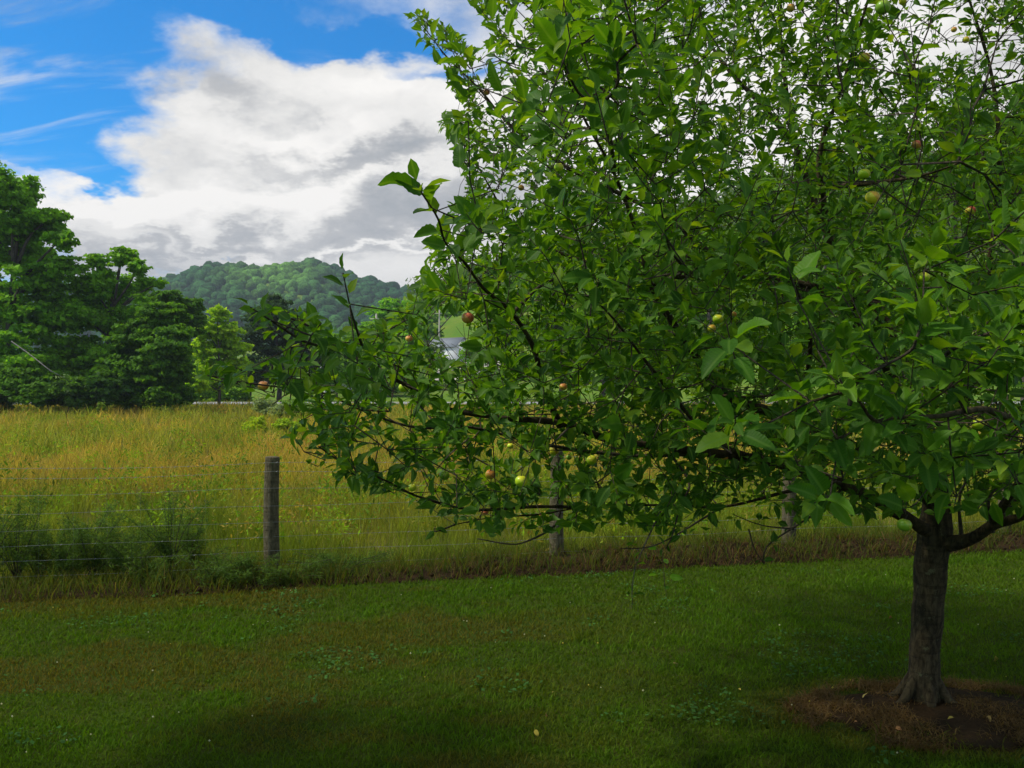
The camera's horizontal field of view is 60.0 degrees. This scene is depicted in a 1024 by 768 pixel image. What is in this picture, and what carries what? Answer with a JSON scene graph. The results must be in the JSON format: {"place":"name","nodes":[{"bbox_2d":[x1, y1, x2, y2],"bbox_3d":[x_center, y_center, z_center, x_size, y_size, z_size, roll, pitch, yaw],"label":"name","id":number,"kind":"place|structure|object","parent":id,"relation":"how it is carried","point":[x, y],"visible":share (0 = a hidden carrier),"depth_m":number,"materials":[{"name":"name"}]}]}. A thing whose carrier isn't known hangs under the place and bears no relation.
{"place":"outdoors","nodes":[
{"label":"outdoors","id":0,"kind":"place"},
{"bbox_2d":[0,175,1022,406],"bbox_3d":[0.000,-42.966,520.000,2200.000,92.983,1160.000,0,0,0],"label":"ground","id":1,"kind":"structure","parent":0,"point":[451,325],"depth_m":134.76,"materials":[{"name":"green plant"}]},
{"bbox_2d":[187,354,217,401],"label":"broadleaf tree","id":2,"kind":"object","parent":1,"relation":"on","point":[205,393],"visible":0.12,"depth_m":95.44,"materials":[{"name":"green plant"}]},
{"bbox_2d":[1,257,415,353],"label":"distant forest","id":3,"kind":"object","parent":1,"relation":"on","point":[213,284],"visible":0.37,"depth_m":568.51,"materials":[{"name":"green plant"}]},
{"bbox_2d":[200,391,232,400],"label":"shrub","id":4,"kind":"object","parent":1,"relation":"on","point":[224,397],"visible":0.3,"depth_m":102.01,"materials":[{"name":"green plant"}]},
{"bbox_2d":[223,385,253,401],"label":"shrub","id":5,"kind":"object","parent":1,"relation":"on","point":[235,393],"visible":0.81,"depth_m":100.29,"materials":[{"name":"green plant"}]},
{"bbox_2d":[237,293,321,401],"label":"broadleaf tree","id":6,"kind":"object","parent":1,"relation":"on","point":[271,349],"visible":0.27,"depth_m":94.79,"materials":[{"name":"green plant"}]},
{"bbox_2d":[301,352,343,401],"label":"broadleaf tree","id":7,"kind":"object","parent":1,"relation":"on","point":[341,365],"visible":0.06,"depth_m":99.64,"materials":[{"name":"green plant"}]},
{"bbox_2d":[317,329,361,396],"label":"broadleaf tree","id":8,"kind":"object","parent":1,"relation":"on","point":[347,361],"visible":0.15,"depth_m":111.81,"materials":[{"name":"green plant"}]},
{"bbox_2d":[341,321,376,369],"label":"broadleaf tree","id":9,"kind":"object","parent":1,"relation":"on","point":[361,330],"visible":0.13,"depth_m":116.34,"materials":[{"name":"green plant"}]},
{"bbox_2d":[357,297,422,360],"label":"broadleaf tree","id":10,"kind":"object","parent":1,"relation":"on","point":[386,301],"visible":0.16,"depth_m":128.68,"materials":[{"name":"green plant"}]},
{"bbox_2d":[364,360,417,396],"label":"broadleaf tree","id":11,"kind":"object","parent":1,"relation":"on","point":[396,389],"visible":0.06,"depth_m":110.84,"materials":[{"name":"green plant"}]},
{"bbox_2d":[402,334,431,357],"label":"broadleaf tree","id":12,"kind":"object","parent":1,"relation":"on","point":[411,342],"visible":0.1,"depth_m":121.22,"materials":[{"name":"green plant"}]},
{"bbox_2d":[424,341,444,368],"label":"shrub","id":13,"kind":"object","parent":1,"relation":"on","point":[436,347],"visible":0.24,"depth_m":149.80,"materials":[{"name":"green plant"}]},
{"bbox_2d":[419,306,464,343],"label":"broadleaf tree","id":14,"kind":"object","parent":1,"relation":"on","point":[435,320],"visible":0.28,"depth_m":177.06,"materials":[{"name":"green plant"}]},
{"bbox_2d":[429,337,466,361],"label":"shed","id":15,"kind":"structure","parent":1,"relation":"on","point":[450,347],"depth_m":165.20,"materials":[{"name":"white metal"}]},
{"bbox_2d":[458,300,529,399],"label":"broadleaf tree","id":16,"kind":"object","parent":1,"relation":"on","point":[461,352],"visible":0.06,"depth_m":103.58,"materials":[{"name":"green plant"}]},
{"bbox_2d":[521,282,579,400],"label":"broadleaf tree","id":17,"kind":"object","parent":1,"relation":"on","point":[554,326],"visible":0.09,"depth_m":91.55,"materials":[{"name":"green plant"}]},
{"bbox_2d":[562,261,638,396],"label":"broadleaf tree","id":18,"kind":"object","parent":1,"relation":"on","point":[571,374],"visible":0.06,"depth_m":83.26,"materials":[{"name":"green plant"}]},
{"bbox_2d":[627,239,689,385],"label":"broadleaf tree","id":19,"kind":"object","parent":1,"relation":"on","point":[665,286],"visible":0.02,"depth_m":86.94,"materials":[{"name":"green plant"}]},
{"bbox_2d":[378,139,1012,343],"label":"hillside woods","id":20,"kind":"object","parent":1,"relation":"on","point":[718,198],"depth_m":225.40,"materials":[{"name":"green plant"}]},
{"bbox_2d":[729,174,803,402],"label":"broadleaf tree","id":21,"kind":"object","parent":1,"relation":"on","point":[765,240],"visible":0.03,"depth_m":80.96,"materials":[{"name":"green plant"}]},
{"bbox_2d":[0,543,1023,767],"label":"lawn","id":22,"kind":"structure","parent":0,"point":[569,680],"depth_m":6.10,"materials":[{"name":"plant"}]},
{"bbox_2d":[0,569,1023,764],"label":"clover","id":23,"kind":"object","parent":22,"relation":"on","point":[514,689],"depth_m":6.35,"materials":[{"name":"green plant"}]},
{"bbox_2d":[194,0,1023,707],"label":"apple tree","id":24,"kind":"object","parent":22,"relation":"on","point":[900,388],"visible":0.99,"depth_m":3.22,"materials":[{"name":"green plant"}]},
{"bbox_2d":[258,378,268,389],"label":"apple","id":25,"kind":"object","parent":24,"relation":"hanging from","point":[263,387],"visible":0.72,"depth_m":3.58,"materials":[{"name":"red plant"}]},
{"bbox_2d":[399,381,408,391],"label":"apple","id":26,"kind":"object","parent":24,"relation":"hanging from","point":[402,388],"visible":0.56,"depth_m":3.98,"materials":[{"name":"green plant"}]},
{"bbox_2d":[409,483,415,490],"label":"apple","id":27,"kind":"object","parent":24,"relation":"hanging from","point":[412,487],"visible":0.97,"depth_m":4.09,"materials":[{"name":"green plant"}]},
{"bbox_2d":[439,468,449,479],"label":"apple","id":28,"kind":"object","parent":24,"relation":"hanging from","point":[446,475],"visible":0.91,"depth_m":4.08,"materials":[{"name":"green plant"}]},
{"bbox_2d":[462,310,473,323],"bbox_3d":[-0.174,-0.268,3.501,0.050,0.060,0.050,2,-4,0],"label":"apple","id":29,"kind":"object","parent":24,"relation":"attached to","point":[467,318],"visible":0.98,"depth_m":3.48,"materials":[{"name":"red plant"}]},
{"bbox_2d":[485,468,495,478],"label":"apple","id":30,"kind":"object","parent":24,"relation":"attached to","point":[489,473],"visible":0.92,"depth_m":4.18,"materials":[{"name":"red plant"}]},
{"bbox_2d":[515,473,527,486],"bbox_3d":[0.037,0.376,3.500,0.050,0.063,0.050,2,-2,0],"label":"apple","id":31,"kind":"object","parent":24,"relation":"hanging from","point":[519,481],"visible":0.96,"depth_m":3.48,"materials":[{"name":"green plant"}]},
{"bbox_2d":[554,160,563,170],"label":"apple","id":32,"kind":"object","parent":24,"relation":"hanging from","point":[558,167],"visible":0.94,"depth_m":4.48,"materials":[{"name":"green plant"}]},
{"bbox_2d":[559,383,566,389],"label":"apple","id":33,"kind":"object","parent":24,"relation":"hanging from","point":[563,386],"visible":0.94,"depth_m":4.88,"materials":[{"name":"orange plant"}]},
{"bbox_2d":[587,453,596,464],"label":"apple","id":34,"kind":"object","parent":24,"relation":"hanging from","point":[591,459],"visible":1,"depth_m":4.18,"materials":[{"name":"green plant"}]},
{"bbox_2d":[661,127,670,134],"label":"apple","id":35,"kind":"object","parent":24,"relation":"hanging from","point":[664,131],"visible":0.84,"depth_m":4.29,"materials":[{"name":"green plant"}]},
{"bbox_2d":[707,322,715,331],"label":"apple","id":36,"kind":"object","parent":24,"relation":"hanging from","point":[712,326],"visible":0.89,"depth_m":4.98,"materials":[{"name":"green plant"}]},
{"bbox_2d":[712,311,722,323],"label":"apple","id":37,"kind":"object","parent":24,"relation":"hanging from","point":[717,319],"visible":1,"depth_m":4.28,"materials":[{"name":"green plant"}]},
{"bbox_2d":[724,9,732,18],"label":"apple","id":38,"kind":"object","parent":24,"relation":"hanging from","point":[728,14],"visible":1,"depth_m":4.79,"materials":[{"name":"green plant"}]},
{"bbox_2d":[778,212,787,222],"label":"apple","id":39,"kind":"object","parent":24,"relation":"hanging from","point":[782,219],"visible":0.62,"depth_m":4.68,"materials":[{"name":"green plant"}]},
{"bbox_2d":[786,3,794,11],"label":"apple","id":40,"kind":"object","parent":24,"relation":"attached to","point":[789,7],"visible":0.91,"depth_m":5.58,"materials":[{"name":"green plant"}]},
{"bbox_2d":[858,166,870,178],"bbox_3d":[1.430,-0.859,3.601,0.049,0.056,0.048,-1,-7,0],"label":"apple","id":41,"kind":"object","parent":24,"relation":"attached to","point":[864,173],"visible":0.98,"depth_m":3.58,"materials":[{"name":"green plant"}]},
{"bbox_2d":[859,53,869,61],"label":"apple","id":42,"kind":"object","parent":24,"relation":"attached to","point":[862,59],"visible":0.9,"depth_m":3.98,"materials":[{"name":"green plant"}]},
{"bbox_2d":[865,186,879,203],"bbox_3d":[1.222,-0.638,2.999,0.048,0.060,0.048,9,9,0],"label":"apple","id":43,"kind":"object","parent":24,"relation":"hanging from","point":[871,197],"visible":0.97,"depth_m":2.98,"materials":[{"name":"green plant"}]},
{"bbox_2d":[875,0,890,14],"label":"apple","id":44,"kind":"object","parent":24,"relation":"attached to","point":[879,8],"visible":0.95,"depth_m":2.98,"materials":[{"name":"green plant"}]},
{"bbox_2d":[877,178,889,192],"bbox_3d":[1.508,-0.807,3.601,0.049,0.063,0.048,-3,-6,0],"label":"apple","id":45,"kind":"object","parent":24,"relation":"attached to","point":[885,184],"visible":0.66,"depth_m":3.58,"materials":[{"name":"green plant"}]},
{"bbox_2d":[878,203,892,219],"bbox_3d":[1.346,-0.621,3.201,0.049,0.063,0.049,-6,-6,0],"label":"apple","id":46,"kind":"object","parent":24,"relation":"hanging from","point":[884,213],"visible":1,"depth_m":3.18,"materials":[{"name":"green plant"}]},
{"bbox_2d":[897,515,911,530],"bbox_3d":[1.330,0.470,3.001,0.048,0.060,0.048,13,-4,0],"label":"apple","id":47,"kind":"object","parent":24,"relation":"hanging from","point":[904,525],"visible":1,"depth_m":2.98,"materials":[{"name":"green plant"}]},
{"bbox_2d":[911,137,920,148],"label":"apple","id":48,"kind":"object","parent":24,"relation":"hanging from","point":[918,144],"visible":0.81,"depth_m":4.29,"materials":[{"name":"red plant"}]},
{"bbox_2d":[917,268,929,281],"bbox_3d":[1.531,-0.404,3.299,0.045,0.054,0.045,-19,6,0],"label":"apple","id":49,"kind":"object","parent":24,"relation":"hanging from","point":[920,277],"visible":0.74,"depth_m":3.29,"materials":[{"name":"green plant"}]},
{"bbox_2d":[965,205,975,214],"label":"apple","id":50,"kind":"object","parent":24,"relation":"hanging from","point":[968,209],"visible":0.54,"depth_m":3.88,"materials":[{"name":"green plant"}]},
{"bbox_2d":[972,415,983,428],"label":"apple","id":51,"kind":"object","parent":24,"relation":"attached to","point":[977,425],"visible":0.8,"depth_m":3.68,"materials":[{"name":"green plant"}]},
{"bbox_2d":[624,584,636,607],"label":"seedling","id":52,"kind":"object","parent":22,"relation":"on","point":[632,597],"visible":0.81,"depth_m":7.90,"materials":[{"name":"green plant"}]},
{"bbox_2d":[648,546,682,595],"bbox_3d":[1.439,1.761,8.319,0.324,0.479,0.120,0,0,0],"label":"sapling","id":53,"kind":"object","parent":22,"relation":"on","point":[675,577],"visible":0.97,"depth_m":8.30,"materials":[{"name":"green plant"}]},
{"bbox_2d":[805,687,1023,751],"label":"soil ring","id":54,"kind":"object","parent":22,"relation":"on","point":[964,722],"visible":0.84,"depth_m":5.23,"materials":[{"name":"brown soil"}]},
{"bbox_2d":[773,675,1023,754],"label":"dead grass ring","id":55,"kind":"object","parent":54,"relation":"on","point":[817,702],"visible":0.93,"depth_m":5.31,"materials":[{"name":"brown plant"}]},
{"bbox_2d":[0,512,1023,602],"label":"soil bank","id":56,"kind":"structure","parent":0,"point":[749,558],"depth_m":9.58,"materials":[{"name":"green plant"}]},
{"bbox_2d":[0,507,41,573],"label":"weed plant","id":57,"kind":"object","parent":56,"relation":"on","point":[6,520],"visible":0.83,"depth_m":8.71,"materials":[{"name":"green plant"}]},
{"bbox_2d":[0,488,51,581],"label":"weed plant","id":58,"kind":"object","parent":56,"relation":"on","point":[18,539],"visible":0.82,"depth_m":8.88,"materials":[{"name":"green plant"}]},
{"bbox_2d":[11,522,110,582],"bbox_3d":[-4.460,1.729,8.917,0.908,0.717,0.619,0,0,0],"label":"weed plant","id":59,"kind":"object","parent":56,"relation":"on","point":[59,553],"visible":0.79,"depth_m":8.78,"materials":[{"name":"green plant"}]},
{"bbox_2d":[44,503,142,576],"bbox_3d":[-4.210,1.596,8.959,0.851,0.848,0.762,0,0,-43],"label":"weed plant","id":60,"kind":"object","parent":56,"relation":"on","point":[85,547],"visible":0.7,"depth_m":8.93,"materials":[{"name":"green plant"}]},
{"bbox_2d":[82,526,181,580],"bbox_3d":[-3.850,1.716,8.956,0.915,0.593,0.639,0,0,-7],"label":"weed plant","id":61,"kind":"object","parent":56,"relation":"on","point":[100,541],"visible":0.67,"depth_m":8.84,"materials":[{"name":"green plant"}]},
{"bbox_2d":[103,543,205,584],"bbox_3d":[-3.577,1.814,8.763,0.992,0.471,0.540,0,0,5],"label":"weed plant","id":62,"kind":"object","parent":56,"relation":"on","point":[139,566],"visible":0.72,"depth_m":8.77,"materials":[{"name":"green plant"}]},
{"bbox_2d":[123,484,215,573],"bbox_3d":[-3.482,1.516,9.068,0.943,0.972,0.600,0,0,0],"label":"weed plant","id":63,"kind":"object","parent":56,"relation":"on","point":[167,550],"visible":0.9,"depth_m":9.07,"materials":[{"name":"green plant"}]},
{"bbox_2d":[167,549,253,586],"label":"weed plant","id":64,"kind":"object","parent":56,"relation":"on","point":[223,573],"visible":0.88,"depth_m":8.71,"materials":[{"name":"green plant"}]},
{"bbox_2d":[203,551,281,584],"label":"weed plant","id":65,"kind":"object","parent":56,"relation":"on","point":[244,574],"visible":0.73,"depth_m":8.80,"materials":[{"name":"green plant"}]},
{"bbox_2d":[253,553,342,585],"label":"weed plant","id":66,"kind":"object","parent":56,"relation":"on","point":[275,572],"visible":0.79,"depth_m":8.82,"materials":[{"name":"green plant"}]},
{"bbox_2d":[287,547,401,572],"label":"weed plant","id":67,"kind":"object","parent":56,"relation":"on","point":[381,553],"visible":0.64,"depth_m":9.20,"materials":[{"name":"green plant"}]},
{"bbox_2d":[0,447,1011,578],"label":"wire fence","id":68,"kind":"object","parent":56,"relation":"on","point":[270,522],"visible":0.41,"depth_m":9.15,"materials":[{"name":"grey wood"}]},
{"bbox_2d":[153,531,1023,595],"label":"soil clods","id":69,"kind":"object","parent":56,"relation":"on","point":[199,589],"visible":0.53,"depth_m":9.54,"materials":[{"name":"brown soil"}]},
{"bbox_2d":[0,394,1023,582],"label":"meadow ground","id":70,"kind":"structure","parent":0,"point":[515,536],"depth_m":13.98,"materials":[{"name":"green plant"}]},
{"bbox_2d":[0,361,13,403],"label":"shrub","id":71,"kind":"object","parent":70,"relation":"on","point":[4,365],"visible":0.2,"depth_m":56.49,"materials":[{"name":"green plant"}]},
{"bbox_2d":[0,395,16,411],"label":"shrub","id":72,"kind":"object","parent":70,"relation":"on","point":[6,403],"visible":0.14,"depth_m":57.05,"materials":[{"name":"green plant"}]},
{"bbox_2d":[0,366,59,412],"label":"shrub","id":73,"kind":"object","parent":70,"relation":"on","point":[18,385],"visible":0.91,"depth_m":55.43,"materials":[{"name":"green plant"}]},
{"bbox_2d":[0,160,86,410],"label":"broadleaf tree","id":74,"kind":"object","parent":70,"relation":"on","point":[28,228],"visible":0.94,"depth_m":61.31,"materials":[{"name":"green plant"}]},
{"bbox_2d":[11,341,66,378],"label":"dead branch","id":75,"kind":"object","parent":74,"relation":"attached to","point":[35,358],"visible":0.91,"depth_m":57.61,"materials":[{"name":"grey wood"}]},
{"bbox_2d":[0,517,88,580],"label":"weed plant","id":76,"kind":"object","parent":70,"relation":"on","point":[41,552],"visible":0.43,"depth_m":9.08,"materials":[{"name":"green plant"}]},
{"bbox_2d":[46,375,96,413],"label":"shrub","id":77,"kind":"object","parent":70,"relation":"on","point":[65,390],"visible":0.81,"depth_m":55.33,"materials":[{"name":"green plant"}]},
{"bbox_2d":[33,498,122,572],"bbox_3d":[-4.484,1.602,9.252,0.803,0.804,0.654,0,0,9],"label":"weed plant","id":78,"kind":"object","parent":70,"relation":"on","point":[64,519],"visible":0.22,"depth_m":9.20,"materials":[{"name":"green plant"}]},
{"bbox_2d":[74,381,97,411],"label":"shrub","id":79,"kind":"object","parent":70,"relation":"on","point":[91,404],"visible":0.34,"depth_m":55.68,"materials":[{"name":"green plant"}]},
{"bbox_2d":[29,245,168,405],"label":"broadleaf tree","id":80,"kind":"object","parent":70,"relation":"on","point":[102,286],"visible":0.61,"depth_m":64.51,"materials":[{"name":"green plant"}]},
{"bbox_2d":[95,402,107,414],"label":"shrub","id":81,"kind":"object","parent":70,"relation":"on","point":[100,405],"visible":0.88,"depth_m":49.83,"materials":[{"name":"green plant"}]},
{"bbox_2d":[82,372,135,414],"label":"shrub","id":82,"kind":"object","parent":70,"relation":"on","point":[106,390],"visible":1,"depth_m":55.51,"materials":[{"name":"green plant"}]},
{"bbox_2d":[89,508,159,575],"bbox_3d":[-3.990,1.657,9.333,0.730,0.764,0.833,0,0,-14],"label":"weed plant","id":83,"kind":"object","parent":70,"relation":"on","point":[115,538],"visible":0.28,"depth_m":9.26,"materials":[{"name":"green plant"}]},
{"bbox_2d":[112,382,148,411],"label":"shrub","id":84,"kind":"object","parent":70,"relation":"on","point":[125,406],"visible":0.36,"depth_m":57.32,"materials":[{"name":"green plant"}]},
{"bbox_2d":[91,300,197,410],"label":"broadleaf tree","id":85,"kind":"object","parent":70,"relation":"on","point":[164,362],"visible":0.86,"depth_m":58.08,"materials":[{"name":"green plant"}]},
{"bbox_2d":[144,386,181,410],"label":"shrub","id":86,"kind":"object","parent":70,"relation":"on","point":[159,396],"visible":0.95,"depth_m":56.70,"materials":[{"name":"green plant"}]},
{"bbox_2d":[145,289,207,405],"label":"broadleaf tree","id":87,"kind":"object","parent":70,"relation":"on","point":[195,308],"visible":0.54,"depth_m":71.59,"materials":[{"name":"green plant"}]},
{"bbox_2d":[178,384,196,405],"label":"shrub","id":88,"kind":"object","parent":70,"relation":"on","point":[186,386],"visible":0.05,"depth_m":69.78,"materials":[{"name":"green plant"}]},
{"bbox_2d":[172,508,234,568],"bbox_3d":[-3.368,1.645,9.358,0.743,0.792,0.550,0,0,19],"label":"weed plant","id":89,"kind":"object","parent":70,"relation":"on","point":[190,545],"visible":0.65,"depth_m":9.36,"materials":[{"name":"green plant"}]},
{"bbox_2d":[185,304,253,405],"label":"broadleaf tree","id":90,"kind":"object","parent":70,"relation":"on","point":[224,343],"visible":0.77,"depth_m":75.99,"materials":[{"name":"green plant"}]},
{"bbox_2d":[242,415,270,435],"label":"weed clump","id":91,"kind":"object","parent":70,"relation":"on","point":[259,421],"visible":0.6,"depth_m":33.73,"materials":[{"name":"green plant"}]},
{"bbox_2d":[251,395,287,420],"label":"shrub","id":92,"kind":"object","parent":70,"relation":"on","point":[262,404],"visible":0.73,"depth_m":49.65,"materials":[{"name":"green plant"}]},
{"bbox_2d":[271,418,307,438],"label":"weed clump","id":93,"kind":"object","parent":70,"relation":"on","point":[283,423],"visible":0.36,"depth_m":32.81,"materials":[{"name":"green plant"}]},
{"bbox_2d":[279,398,314,420],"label":"shrub","id":94,"kind":"object","parent":70,"relation":"on","point":[291,401],"visible":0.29,"depth_m":49.65,"materials":[{"name":"green plant"}]},
{"bbox_2d":[665,203,755,402],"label":"broadleaf tree","id":95,"kind":"object","parent":70,"relation":"on","point":[703,316],"visible":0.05,"depth_m":78.09,"materials":[{"name":"green plant"}]},
{"bbox_2d":[784,141,874,395],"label":"broadleaf tree","id":96,"kind":"object","parent":70,"relation":"on","point":[825,266],"visible":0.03,"depth_m":73.41,"materials":[{"name":"green plant"}]},
{"bbox_2d":[832,114,932,383],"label":"broadleaf tree","id":97,"kind":"object","parent":70,"relation":"on","point":[887,287],"visible":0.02,"depth_m":70.28,"materials":[{"name":"green plant"}]},
{"bbox_2d":[894,98,1013,405],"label":"broadleaf tree","id":98,"kind":"object","parent":70,"relation":"on","point":[920,180],"visible":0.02,"depth_m":65.80,"materials":[{"name":"green plant"}]},
{"bbox_2d":[960,80,1023,406],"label":"broadleaf tree","id":99,"kind":"object","parent":70,"relation":"on","point":[991,171],"visible":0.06,"depth_m":61.39,"materials":[{"name":"green plant"}]},
{"bbox_2d":[0,0,1023,289],"label":"sky","id":100,"kind":"structure","parent":0,"point":[182,134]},
{"bbox_2d":[29,401,1019,403],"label":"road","id":101,"kind":"structure","parent":0,"point":[406,402],"depth_m":88.81,"materials":[{"name":"grey asphalt"}]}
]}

